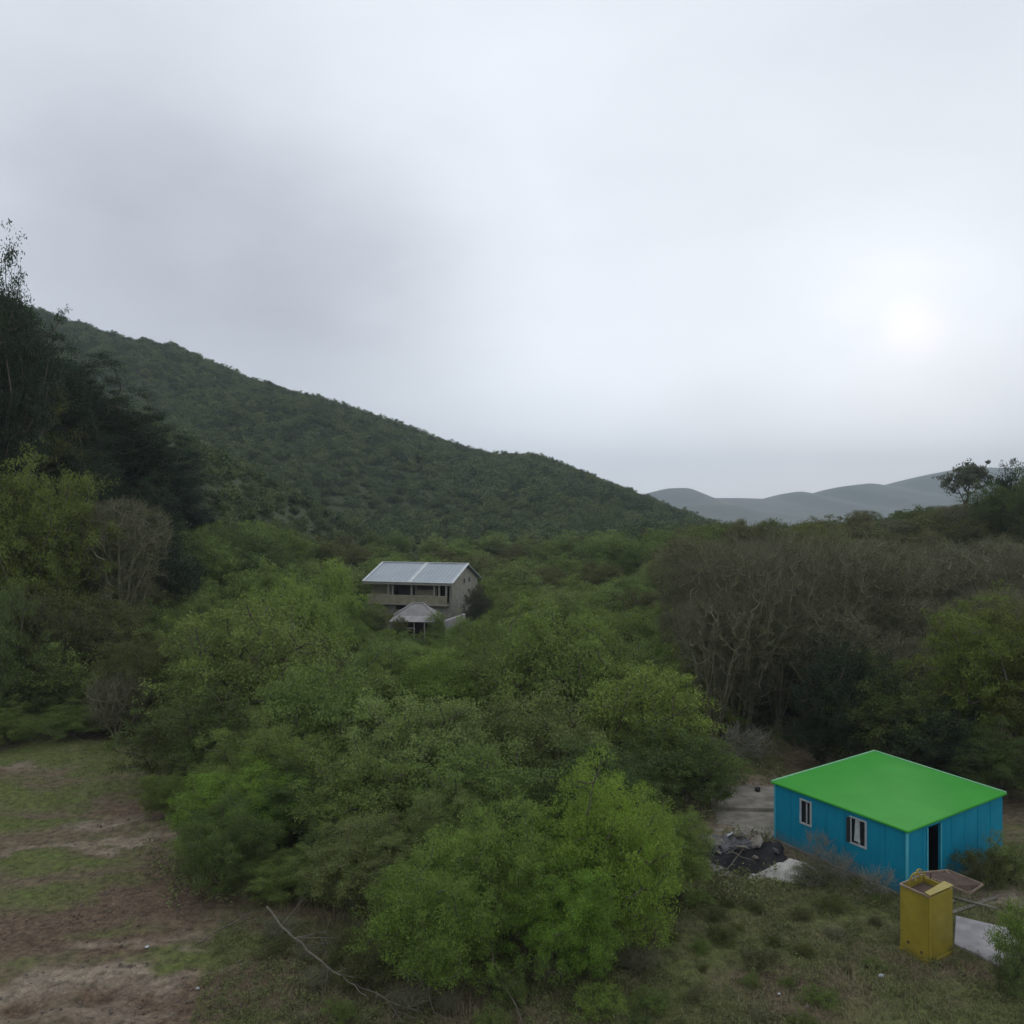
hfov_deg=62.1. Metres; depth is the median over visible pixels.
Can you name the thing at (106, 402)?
dark tree
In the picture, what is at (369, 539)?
valley tree
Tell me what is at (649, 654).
valley shrub
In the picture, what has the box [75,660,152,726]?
bank shrub
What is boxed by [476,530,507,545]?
valley tree
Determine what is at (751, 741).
dry shrub
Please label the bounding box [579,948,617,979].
dry shrub
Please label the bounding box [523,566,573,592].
valley tree
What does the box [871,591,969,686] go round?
bare tree
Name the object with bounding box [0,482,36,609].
bright tree
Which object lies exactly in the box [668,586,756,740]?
bare tree
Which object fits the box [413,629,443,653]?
valley shrub
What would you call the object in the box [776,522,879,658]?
bare tree
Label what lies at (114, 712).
dry shrub
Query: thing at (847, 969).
weed clump
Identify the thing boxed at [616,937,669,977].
dry shrub
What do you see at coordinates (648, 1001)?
shrub
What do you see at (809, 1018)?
weed clump
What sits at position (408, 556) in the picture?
valley tree
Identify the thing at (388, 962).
shrub
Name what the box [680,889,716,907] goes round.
weed clump
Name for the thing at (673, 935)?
weed clump
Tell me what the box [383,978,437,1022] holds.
dry shrub
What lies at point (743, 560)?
bare tree
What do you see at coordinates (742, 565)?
bare tree
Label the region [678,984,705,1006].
weed clump
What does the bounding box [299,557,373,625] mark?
green tree
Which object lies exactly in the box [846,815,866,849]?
window
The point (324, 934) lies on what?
dry shrub
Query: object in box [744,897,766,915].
weed clump
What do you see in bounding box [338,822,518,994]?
green bush
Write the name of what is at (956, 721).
dark bush
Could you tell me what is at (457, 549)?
valley tree
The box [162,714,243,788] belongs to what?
green shrub
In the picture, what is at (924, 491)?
hills
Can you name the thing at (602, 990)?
shrub
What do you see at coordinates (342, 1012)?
shrub
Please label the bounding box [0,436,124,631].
bright tree
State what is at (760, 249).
sky
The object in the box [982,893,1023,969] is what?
green bush
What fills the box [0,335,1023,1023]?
ground
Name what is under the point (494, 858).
green bush
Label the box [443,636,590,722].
valley shrub
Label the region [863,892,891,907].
weed clump
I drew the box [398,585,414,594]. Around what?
doorway
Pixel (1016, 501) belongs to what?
skyline tree
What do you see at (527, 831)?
green shrub
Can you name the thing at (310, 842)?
green shrub
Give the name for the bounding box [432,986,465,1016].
dry shrub
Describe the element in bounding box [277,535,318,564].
valley tree
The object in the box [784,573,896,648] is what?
bare tree
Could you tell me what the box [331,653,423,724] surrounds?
valley shrub
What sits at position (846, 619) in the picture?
bare tree
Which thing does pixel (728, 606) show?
bare tree
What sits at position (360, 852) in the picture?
green bush
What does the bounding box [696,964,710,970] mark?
weed clump
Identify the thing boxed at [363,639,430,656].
valley shrub
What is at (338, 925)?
grass
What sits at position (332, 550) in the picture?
valley tree
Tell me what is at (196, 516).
dark tree
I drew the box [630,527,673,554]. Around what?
valley tree
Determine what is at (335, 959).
shrub
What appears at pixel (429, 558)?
valley tree
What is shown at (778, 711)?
bare tree
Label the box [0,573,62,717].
olive tree
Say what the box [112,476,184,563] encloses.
bank tree
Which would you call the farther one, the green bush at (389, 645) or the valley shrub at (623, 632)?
the valley shrub at (623, 632)
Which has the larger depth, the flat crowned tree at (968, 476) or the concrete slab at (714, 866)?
the flat crowned tree at (968, 476)
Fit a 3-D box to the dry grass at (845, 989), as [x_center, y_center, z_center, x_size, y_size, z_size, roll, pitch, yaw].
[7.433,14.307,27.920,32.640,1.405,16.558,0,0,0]
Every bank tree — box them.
[19,441,132,542]
[40,412,127,502]
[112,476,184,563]
[130,467,187,534]
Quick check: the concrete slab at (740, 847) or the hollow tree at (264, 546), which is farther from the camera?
the hollow tree at (264, 546)
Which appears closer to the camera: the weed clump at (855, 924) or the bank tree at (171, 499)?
the weed clump at (855, 924)
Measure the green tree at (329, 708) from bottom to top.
7.508 m
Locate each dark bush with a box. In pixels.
[775,699,862,765]
[787,629,916,755]
[818,648,964,767]
[873,693,1001,774]
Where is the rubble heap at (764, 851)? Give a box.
[697,841,797,876]
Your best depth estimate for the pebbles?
26.03 m
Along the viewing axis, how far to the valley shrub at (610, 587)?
83.02 m
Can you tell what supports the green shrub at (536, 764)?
on the ground at (96, 987)
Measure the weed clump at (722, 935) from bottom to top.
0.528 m
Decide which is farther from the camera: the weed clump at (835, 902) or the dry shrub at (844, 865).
the dry shrub at (844, 865)
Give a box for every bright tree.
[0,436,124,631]
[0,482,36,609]
[890,579,1023,749]
[954,598,1023,762]
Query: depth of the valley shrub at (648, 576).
89.66 m
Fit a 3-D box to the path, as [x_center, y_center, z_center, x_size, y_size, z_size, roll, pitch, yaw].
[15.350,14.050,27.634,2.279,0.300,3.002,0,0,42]
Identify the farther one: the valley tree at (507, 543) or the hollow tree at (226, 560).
the valley tree at (507, 543)
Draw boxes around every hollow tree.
[153,533,221,582]
[176,525,230,560]
[185,538,250,592]
[195,580,272,622]
[216,566,277,598]
[217,541,267,583]
[222,524,291,575]
[233,522,280,558]
[237,520,277,543]
[243,520,279,537]
[277,524,329,564]
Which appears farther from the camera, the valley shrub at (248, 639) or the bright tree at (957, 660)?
the valley shrub at (248, 639)
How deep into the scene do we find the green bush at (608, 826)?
27.04 m
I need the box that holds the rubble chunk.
[734,832,743,837]
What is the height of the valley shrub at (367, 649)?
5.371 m
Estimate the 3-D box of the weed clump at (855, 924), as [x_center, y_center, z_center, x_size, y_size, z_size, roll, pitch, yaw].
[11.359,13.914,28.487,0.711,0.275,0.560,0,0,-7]
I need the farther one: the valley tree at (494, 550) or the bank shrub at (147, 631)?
the valley tree at (494, 550)
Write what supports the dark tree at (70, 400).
on the ground at (96, 987)
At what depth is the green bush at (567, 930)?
24.86 m
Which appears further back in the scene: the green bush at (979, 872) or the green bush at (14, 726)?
the green bush at (14, 726)
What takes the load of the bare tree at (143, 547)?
on the ground at (96, 987)
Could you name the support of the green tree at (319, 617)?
on the ground at (96, 987)
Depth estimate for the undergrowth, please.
34.55 m
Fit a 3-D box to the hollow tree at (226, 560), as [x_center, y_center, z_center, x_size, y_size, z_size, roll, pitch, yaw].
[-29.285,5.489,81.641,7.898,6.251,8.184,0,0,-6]
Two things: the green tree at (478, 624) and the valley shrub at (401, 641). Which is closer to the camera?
the green tree at (478, 624)
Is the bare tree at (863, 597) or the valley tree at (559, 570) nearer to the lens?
the bare tree at (863, 597)
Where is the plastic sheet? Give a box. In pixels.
[701,833,751,854]
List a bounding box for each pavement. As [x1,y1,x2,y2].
[711,785,773,811]
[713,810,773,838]
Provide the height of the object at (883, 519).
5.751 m
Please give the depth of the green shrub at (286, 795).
34.25 m
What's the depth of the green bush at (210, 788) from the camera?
33.71 m
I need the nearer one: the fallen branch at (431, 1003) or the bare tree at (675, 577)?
the fallen branch at (431, 1003)
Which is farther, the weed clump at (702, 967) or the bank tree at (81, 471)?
the bank tree at (81, 471)
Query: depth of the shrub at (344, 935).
26.63 m
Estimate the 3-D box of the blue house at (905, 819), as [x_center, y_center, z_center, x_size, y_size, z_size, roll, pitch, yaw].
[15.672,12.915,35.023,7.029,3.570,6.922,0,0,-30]
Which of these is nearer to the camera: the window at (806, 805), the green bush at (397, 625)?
the window at (806, 805)
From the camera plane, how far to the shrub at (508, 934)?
27.86 m
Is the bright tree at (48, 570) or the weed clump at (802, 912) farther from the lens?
the bright tree at (48, 570)
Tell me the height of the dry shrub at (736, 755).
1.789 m
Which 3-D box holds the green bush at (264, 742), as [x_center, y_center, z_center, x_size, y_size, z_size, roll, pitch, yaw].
[-10.714,11.337,37.925,7.305,5.448,5.618,0,0,23]
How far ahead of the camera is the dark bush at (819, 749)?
46.08 m
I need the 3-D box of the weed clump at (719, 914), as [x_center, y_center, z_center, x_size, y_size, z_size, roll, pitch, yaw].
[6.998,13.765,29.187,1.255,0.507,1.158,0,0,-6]
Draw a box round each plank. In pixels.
[953,896,995,908]
[953,896,997,913]
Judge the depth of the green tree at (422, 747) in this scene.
37.62 m
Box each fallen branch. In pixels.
[195,910,261,943]
[264,929,355,967]
[266,885,366,996]
[355,983,428,1022]
[414,971,468,1023]
[491,950,537,1023]
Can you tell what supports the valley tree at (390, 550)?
on the ground at (96, 987)
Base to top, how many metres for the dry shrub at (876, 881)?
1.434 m
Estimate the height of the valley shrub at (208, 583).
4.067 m
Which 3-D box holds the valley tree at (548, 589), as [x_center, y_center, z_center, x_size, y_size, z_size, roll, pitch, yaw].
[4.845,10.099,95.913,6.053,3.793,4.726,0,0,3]
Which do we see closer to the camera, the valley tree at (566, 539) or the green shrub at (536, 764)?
the green shrub at (536, 764)
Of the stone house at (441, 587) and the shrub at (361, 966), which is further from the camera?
the stone house at (441, 587)
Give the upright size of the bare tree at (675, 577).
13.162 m
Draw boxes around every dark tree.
[0,218,64,531]
[0,266,74,554]
[0,340,26,518]
[21,312,111,486]
[52,344,149,469]
[85,388,188,508]
[131,422,217,514]
[172,499,220,534]
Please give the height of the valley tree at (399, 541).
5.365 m
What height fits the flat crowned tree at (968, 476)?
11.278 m
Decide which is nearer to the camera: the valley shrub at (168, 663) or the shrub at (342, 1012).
the shrub at (342, 1012)
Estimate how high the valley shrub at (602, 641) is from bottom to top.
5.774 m
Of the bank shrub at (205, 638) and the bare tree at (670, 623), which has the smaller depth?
the bank shrub at (205, 638)
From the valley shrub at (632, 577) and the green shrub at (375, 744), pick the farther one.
the valley shrub at (632, 577)
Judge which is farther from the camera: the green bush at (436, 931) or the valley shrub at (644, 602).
the valley shrub at (644, 602)
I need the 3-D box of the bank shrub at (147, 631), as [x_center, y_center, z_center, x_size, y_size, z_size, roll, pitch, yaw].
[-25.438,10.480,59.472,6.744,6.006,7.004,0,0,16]
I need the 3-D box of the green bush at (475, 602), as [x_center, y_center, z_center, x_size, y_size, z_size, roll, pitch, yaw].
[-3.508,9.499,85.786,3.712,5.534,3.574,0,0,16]
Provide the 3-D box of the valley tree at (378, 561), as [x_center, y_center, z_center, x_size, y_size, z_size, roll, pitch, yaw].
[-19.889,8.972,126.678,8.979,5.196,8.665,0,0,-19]
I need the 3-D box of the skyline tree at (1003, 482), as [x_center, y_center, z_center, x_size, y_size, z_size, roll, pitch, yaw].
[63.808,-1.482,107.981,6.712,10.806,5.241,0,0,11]
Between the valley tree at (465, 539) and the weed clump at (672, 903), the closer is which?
the weed clump at (672, 903)
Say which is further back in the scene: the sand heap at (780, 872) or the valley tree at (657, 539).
the valley tree at (657, 539)
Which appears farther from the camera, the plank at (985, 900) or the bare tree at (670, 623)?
the bare tree at (670, 623)
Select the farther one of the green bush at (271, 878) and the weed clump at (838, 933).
the green bush at (271, 878)
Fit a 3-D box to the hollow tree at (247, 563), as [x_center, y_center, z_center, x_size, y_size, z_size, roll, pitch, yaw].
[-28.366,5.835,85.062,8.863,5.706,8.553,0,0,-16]
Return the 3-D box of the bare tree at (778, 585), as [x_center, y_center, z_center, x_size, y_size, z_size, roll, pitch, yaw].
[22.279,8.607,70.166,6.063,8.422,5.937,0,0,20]
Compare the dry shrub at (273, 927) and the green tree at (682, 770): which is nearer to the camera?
the dry shrub at (273, 927)
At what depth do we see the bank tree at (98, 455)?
77.96 m
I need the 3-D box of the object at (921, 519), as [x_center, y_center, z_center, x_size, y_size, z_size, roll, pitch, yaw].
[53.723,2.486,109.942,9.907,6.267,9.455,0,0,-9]
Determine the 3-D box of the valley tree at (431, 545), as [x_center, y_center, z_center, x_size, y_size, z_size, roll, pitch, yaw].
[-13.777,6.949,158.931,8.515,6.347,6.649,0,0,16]
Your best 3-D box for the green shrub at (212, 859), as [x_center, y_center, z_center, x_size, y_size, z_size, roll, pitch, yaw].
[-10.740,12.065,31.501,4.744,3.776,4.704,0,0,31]
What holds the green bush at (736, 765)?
on the ground at (96, 987)
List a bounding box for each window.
[396,605,405,608]
[417,585,432,590]
[800,798,811,826]
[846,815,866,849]
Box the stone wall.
[443,614,464,636]
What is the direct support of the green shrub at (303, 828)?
on the ground at (96, 987)
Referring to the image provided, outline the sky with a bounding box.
[0,0,1023,498]
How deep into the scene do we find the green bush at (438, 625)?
77.83 m
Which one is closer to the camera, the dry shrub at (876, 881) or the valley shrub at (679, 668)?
the dry shrub at (876, 881)
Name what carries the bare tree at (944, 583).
on the ground at (96, 987)
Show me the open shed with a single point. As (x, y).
(415, 614)
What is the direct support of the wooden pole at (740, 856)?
on the rubble heap at (764, 851)
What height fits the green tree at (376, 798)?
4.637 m
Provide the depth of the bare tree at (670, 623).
66.52 m
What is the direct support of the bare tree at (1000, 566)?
on the ground at (96, 987)
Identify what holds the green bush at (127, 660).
on the ground at (96, 987)
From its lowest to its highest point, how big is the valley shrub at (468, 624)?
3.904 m
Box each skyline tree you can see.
[948,478,1017,539]
[987,457,1023,503]
[989,460,1023,543]
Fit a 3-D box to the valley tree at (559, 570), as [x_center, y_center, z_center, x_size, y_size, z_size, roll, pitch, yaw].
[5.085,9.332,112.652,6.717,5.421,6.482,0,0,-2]
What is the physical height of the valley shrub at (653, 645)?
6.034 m
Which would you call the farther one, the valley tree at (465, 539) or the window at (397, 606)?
the valley tree at (465, 539)
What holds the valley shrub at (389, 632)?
on the ground at (96, 987)
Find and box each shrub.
[1,639,109,724]
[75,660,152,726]
[76,667,160,741]
[94,620,148,668]
[97,621,191,677]
[120,651,252,732]
[125,629,245,670]
[134,768,191,818]
[148,610,214,644]
[159,589,249,635]
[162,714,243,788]
[166,786,287,897]
[170,587,218,621]
[170,765,262,839]
[186,576,222,601]
[197,619,303,660]
[226,755,333,850]
[231,657,336,724]
[251,752,339,821]
[256,937,292,959]
[259,912,301,945]
[285,811,391,871]
[288,768,375,839]
[294,944,319,962]
[297,963,331,992]
[311,939,356,979]
[319,929,334,942]
[321,997,357,1023]
[322,634,356,680]
[326,920,378,959]
[328,939,395,994]
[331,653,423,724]
[332,750,410,817]
[333,619,371,658]
[335,642,407,717]
[338,602,375,636]
[353,726,409,780]
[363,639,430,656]
[368,939,414,979]
[371,629,404,644]
[374,768,468,856]
[383,636,420,649]
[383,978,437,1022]
[384,649,477,738]
[396,775,497,880]
[398,628,420,649]
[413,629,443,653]
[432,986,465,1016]
[435,622,468,647]
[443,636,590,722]
[450,616,482,639]
[471,1002,514,1023]
[473,953,522,985]
[473,955,541,1009]
[474,740,560,807]
[491,927,517,938]
[506,798,551,850]
[526,709,618,756]
[527,939,578,966]
[537,748,592,804]
[544,805,568,836]
[552,737,607,768]
[553,605,661,658]
[558,996,579,1012]
[562,629,633,669]
[569,576,656,627]
[571,631,677,716]
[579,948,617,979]
[582,980,622,1003]
[595,568,668,607]
[603,586,670,631]
[603,600,683,651]
[613,620,701,682]
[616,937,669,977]
[624,643,672,701]
[624,983,674,1020]
[628,558,685,612]
[628,746,676,807]
[640,642,751,735]
[664,1016,691,1023]
[702,735,753,760]
[714,722,784,763]
[800,828,835,866]
[817,843,861,883]
[853,862,902,898]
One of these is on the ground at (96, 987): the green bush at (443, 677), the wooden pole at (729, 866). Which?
the green bush at (443, 677)
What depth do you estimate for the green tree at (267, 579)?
75.03 m
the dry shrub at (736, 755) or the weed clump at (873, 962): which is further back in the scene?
the dry shrub at (736, 755)
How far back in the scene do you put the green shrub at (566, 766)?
39.27 m
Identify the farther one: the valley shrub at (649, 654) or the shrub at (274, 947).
the valley shrub at (649, 654)
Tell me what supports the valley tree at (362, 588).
on the ground at (96, 987)
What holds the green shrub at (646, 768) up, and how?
on the ground at (96, 987)
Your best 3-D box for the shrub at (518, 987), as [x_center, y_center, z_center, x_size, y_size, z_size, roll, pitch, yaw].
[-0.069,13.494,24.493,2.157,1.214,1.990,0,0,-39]
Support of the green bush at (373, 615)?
on the ground at (96, 987)
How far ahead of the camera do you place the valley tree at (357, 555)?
129.67 m
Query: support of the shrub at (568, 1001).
on the ground at (96, 987)
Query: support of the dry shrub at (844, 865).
on the ground at (96, 987)
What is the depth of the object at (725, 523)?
148.86 m
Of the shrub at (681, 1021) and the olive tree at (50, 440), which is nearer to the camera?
the shrub at (681, 1021)
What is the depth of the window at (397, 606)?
88.14 m
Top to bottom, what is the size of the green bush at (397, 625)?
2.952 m
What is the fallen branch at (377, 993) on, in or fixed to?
on the ground at (96, 987)
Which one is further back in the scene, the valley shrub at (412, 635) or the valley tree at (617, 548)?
the valley tree at (617, 548)
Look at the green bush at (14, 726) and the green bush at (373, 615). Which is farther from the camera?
the green bush at (373, 615)
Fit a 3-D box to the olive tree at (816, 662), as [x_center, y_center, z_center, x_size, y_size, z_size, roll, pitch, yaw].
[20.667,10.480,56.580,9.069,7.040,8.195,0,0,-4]
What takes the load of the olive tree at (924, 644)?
on the ground at (96, 987)
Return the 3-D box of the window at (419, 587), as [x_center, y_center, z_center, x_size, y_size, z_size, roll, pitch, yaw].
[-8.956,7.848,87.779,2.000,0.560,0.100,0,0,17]
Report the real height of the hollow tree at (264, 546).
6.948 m
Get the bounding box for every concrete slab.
[703,836,724,847]
[710,864,725,873]
[736,845,747,850]
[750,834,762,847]
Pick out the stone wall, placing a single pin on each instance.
(449, 621)
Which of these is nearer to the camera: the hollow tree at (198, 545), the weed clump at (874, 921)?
the weed clump at (874, 921)
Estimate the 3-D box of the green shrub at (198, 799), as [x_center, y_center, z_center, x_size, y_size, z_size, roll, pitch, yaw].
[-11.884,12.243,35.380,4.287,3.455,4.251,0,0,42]
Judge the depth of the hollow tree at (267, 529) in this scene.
107.26 m
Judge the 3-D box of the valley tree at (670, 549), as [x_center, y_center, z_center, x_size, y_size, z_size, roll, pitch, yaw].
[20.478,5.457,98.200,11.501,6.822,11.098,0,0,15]
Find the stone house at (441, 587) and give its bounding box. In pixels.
[362,561,481,631]
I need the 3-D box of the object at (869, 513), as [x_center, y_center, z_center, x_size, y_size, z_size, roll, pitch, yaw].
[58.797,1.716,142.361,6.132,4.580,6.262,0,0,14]
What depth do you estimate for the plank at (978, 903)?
30.22 m
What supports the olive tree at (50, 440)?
on the ground at (96, 987)
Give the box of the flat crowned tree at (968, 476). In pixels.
[932,458,995,513]
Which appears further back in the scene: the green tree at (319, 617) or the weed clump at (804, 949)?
the green tree at (319, 617)
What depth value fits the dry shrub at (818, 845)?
33.19 m
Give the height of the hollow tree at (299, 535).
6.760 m
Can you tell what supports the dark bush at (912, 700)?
on the ground at (96, 987)
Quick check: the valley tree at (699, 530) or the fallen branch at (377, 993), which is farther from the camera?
the valley tree at (699, 530)
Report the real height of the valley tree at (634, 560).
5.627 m
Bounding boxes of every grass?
[0,723,1023,1023]
[218,839,1023,1023]
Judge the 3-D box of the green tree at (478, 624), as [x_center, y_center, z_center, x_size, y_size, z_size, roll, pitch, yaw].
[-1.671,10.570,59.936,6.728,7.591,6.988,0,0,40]
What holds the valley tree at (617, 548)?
on the ground at (96, 987)
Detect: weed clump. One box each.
[661,896,677,909]
[664,931,680,940]
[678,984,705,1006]
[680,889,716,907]
[687,938,713,954]
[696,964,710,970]
[699,903,731,922]
[703,923,739,946]
[719,897,733,909]
[730,922,746,931]
[734,971,760,990]
[737,948,783,971]
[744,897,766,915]
[760,934,781,947]
[775,977,795,987]
[780,1007,826,1023]
[783,906,815,922]
[784,942,818,960]
[793,982,845,1010]
[811,893,854,914]
[820,924,848,939]
[840,965,852,973]
[842,922,860,930]
[857,956,891,973]
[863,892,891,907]
[866,915,882,927]
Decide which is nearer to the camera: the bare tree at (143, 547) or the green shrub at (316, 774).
the green shrub at (316, 774)
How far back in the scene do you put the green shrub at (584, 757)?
41.79 m
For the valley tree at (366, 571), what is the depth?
114.15 m
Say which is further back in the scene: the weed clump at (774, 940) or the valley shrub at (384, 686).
the valley shrub at (384, 686)
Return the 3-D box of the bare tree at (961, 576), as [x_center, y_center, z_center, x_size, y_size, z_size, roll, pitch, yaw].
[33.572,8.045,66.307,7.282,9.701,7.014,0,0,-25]
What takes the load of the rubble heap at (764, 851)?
on the ground at (96, 987)
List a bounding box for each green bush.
[0,699,56,745]
[1,656,86,722]
[28,697,112,740]
[80,630,195,737]
[157,754,313,860]
[186,705,342,811]
[236,841,351,909]
[291,806,424,917]
[331,637,438,711]
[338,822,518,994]
[358,600,392,633]
[388,614,409,637]
[398,645,493,730]
[408,785,585,964]
[424,610,447,636]
[460,582,494,626]
[496,841,629,988]
[514,743,691,961]
[566,976,635,1023]
[619,792,722,905]
[694,751,757,787]
[784,856,851,892]
[918,730,1013,787]
[943,714,1023,800]
[945,846,1011,892]
[977,827,1023,889]
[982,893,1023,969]
[989,938,1023,999]
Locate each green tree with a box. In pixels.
[100,682,269,790]
[128,590,353,727]
[214,553,327,625]
[229,572,361,676]
[238,643,408,770]
[286,746,436,852]
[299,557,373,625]
[328,685,504,793]
[401,735,580,863]
[442,609,524,679]
[445,676,619,812]
[473,593,648,737]
[506,733,664,844]
[570,660,731,779]
[606,709,747,810]
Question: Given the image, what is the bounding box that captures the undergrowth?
[133,702,792,909]
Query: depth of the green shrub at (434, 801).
31.57 m
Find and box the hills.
[645,466,1023,528]
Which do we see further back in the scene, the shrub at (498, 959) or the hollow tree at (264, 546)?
the hollow tree at (264, 546)
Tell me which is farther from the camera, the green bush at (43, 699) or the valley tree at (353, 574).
the valley tree at (353, 574)
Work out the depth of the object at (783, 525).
132.36 m
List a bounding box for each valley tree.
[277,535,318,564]
[300,532,353,571]
[303,555,364,596]
[335,540,375,571]
[349,567,371,599]
[352,563,371,593]
[354,555,388,573]
[357,530,386,547]
[359,551,409,591]
[360,540,401,564]
[380,530,416,553]
[382,551,415,561]
[385,544,404,559]
[412,545,466,562]
[413,533,452,560]
[419,552,451,562]
[438,538,486,562]
[439,533,485,556]
[445,552,493,578]
[475,538,509,559]
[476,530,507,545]
[479,531,513,555]
[492,543,534,562]
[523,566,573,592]
[534,584,559,596]
[537,562,569,586]
[540,530,579,553]
[560,558,613,589]
[567,534,613,561]
[581,529,627,556]
[584,561,634,591]
[586,561,612,581]
[589,531,642,564]
[611,543,654,585]
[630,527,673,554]
[633,540,668,564]
[638,530,724,579]
[675,523,734,548]
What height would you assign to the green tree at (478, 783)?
4.935 m
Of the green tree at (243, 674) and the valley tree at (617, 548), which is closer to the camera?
the green tree at (243, 674)
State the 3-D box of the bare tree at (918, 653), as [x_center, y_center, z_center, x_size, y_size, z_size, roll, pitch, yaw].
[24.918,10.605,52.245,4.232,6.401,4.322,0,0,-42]
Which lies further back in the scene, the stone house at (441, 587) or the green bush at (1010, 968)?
the stone house at (441, 587)
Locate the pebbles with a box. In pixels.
[0,762,999,1023]
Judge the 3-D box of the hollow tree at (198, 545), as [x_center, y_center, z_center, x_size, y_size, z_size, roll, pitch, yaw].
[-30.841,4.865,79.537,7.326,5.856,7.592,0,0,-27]
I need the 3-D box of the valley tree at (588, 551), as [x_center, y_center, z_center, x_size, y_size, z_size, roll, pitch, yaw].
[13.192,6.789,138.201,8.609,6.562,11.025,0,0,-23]
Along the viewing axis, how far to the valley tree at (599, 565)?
116.78 m
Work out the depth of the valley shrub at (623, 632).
67.79 m
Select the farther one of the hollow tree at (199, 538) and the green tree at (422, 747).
the hollow tree at (199, 538)
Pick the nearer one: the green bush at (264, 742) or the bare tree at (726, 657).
the green bush at (264, 742)
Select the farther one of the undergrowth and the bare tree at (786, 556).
the bare tree at (786, 556)
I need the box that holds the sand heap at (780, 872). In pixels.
[748,858,825,885]
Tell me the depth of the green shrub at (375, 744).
40.86 m
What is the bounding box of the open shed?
[390,602,439,637]
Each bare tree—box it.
[62,489,179,619]
[643,528,735,717]
[656,606,693,653]
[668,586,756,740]
[679,526,788,742]
[682,598,808,738]
[687,591,768,670]
[694,625,779,702]
[706,539,785,600]
[727,519,829,732]
[740,537,827,582]
[752,570,810,608]
[770,593,880,724]
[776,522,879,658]
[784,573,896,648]
[793,539,861,583]
[801,576,890,629]
[821,622,921,701]
[823,529,944,652]
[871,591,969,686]
[873,597,943,646]
[885,635,946,727]
[887,533,998,637]
[903,553,992,611]
[940,555,992,591]
[945,530,1023,609]
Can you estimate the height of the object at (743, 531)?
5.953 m
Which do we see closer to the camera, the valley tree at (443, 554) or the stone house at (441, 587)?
the stone house at (441, 587)
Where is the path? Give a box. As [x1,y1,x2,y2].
[954,916,1020,967]
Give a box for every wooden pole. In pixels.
[715,847,744,871]
[729,851,754,861]
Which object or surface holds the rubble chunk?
on the plastic sheet
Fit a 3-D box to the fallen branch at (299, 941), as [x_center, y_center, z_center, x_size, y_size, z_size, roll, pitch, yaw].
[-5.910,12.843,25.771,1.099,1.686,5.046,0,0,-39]
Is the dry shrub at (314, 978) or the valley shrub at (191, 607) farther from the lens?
the valley shrub at (191, 607)
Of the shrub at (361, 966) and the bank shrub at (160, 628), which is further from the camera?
the bank shrub at (160, 628)
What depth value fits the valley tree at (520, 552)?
146.20 m
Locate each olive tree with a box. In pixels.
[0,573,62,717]
[0,580,118,688]
[1,374,92,514]
[13,493,137,613]
[44,583,158,672]
[113,523,207,607]
[735,612,816,716]
[760,620,894,712]
[860,620,926,700]
[902,624,959,689]
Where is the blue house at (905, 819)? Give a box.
[771,750,1006,896]
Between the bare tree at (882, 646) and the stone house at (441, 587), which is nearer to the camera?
the bare tree at (882, 646)
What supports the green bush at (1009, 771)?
on the ground at (96, 987)
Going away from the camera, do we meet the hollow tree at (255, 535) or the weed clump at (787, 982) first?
the weed clump at (787, 982)
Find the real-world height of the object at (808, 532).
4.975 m
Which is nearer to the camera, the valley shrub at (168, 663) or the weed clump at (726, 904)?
the weed clump at (726, 904)
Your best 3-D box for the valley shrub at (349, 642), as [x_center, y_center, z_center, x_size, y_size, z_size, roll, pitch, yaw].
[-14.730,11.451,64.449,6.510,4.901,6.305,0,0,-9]
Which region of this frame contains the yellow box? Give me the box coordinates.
[899,869,983,964]

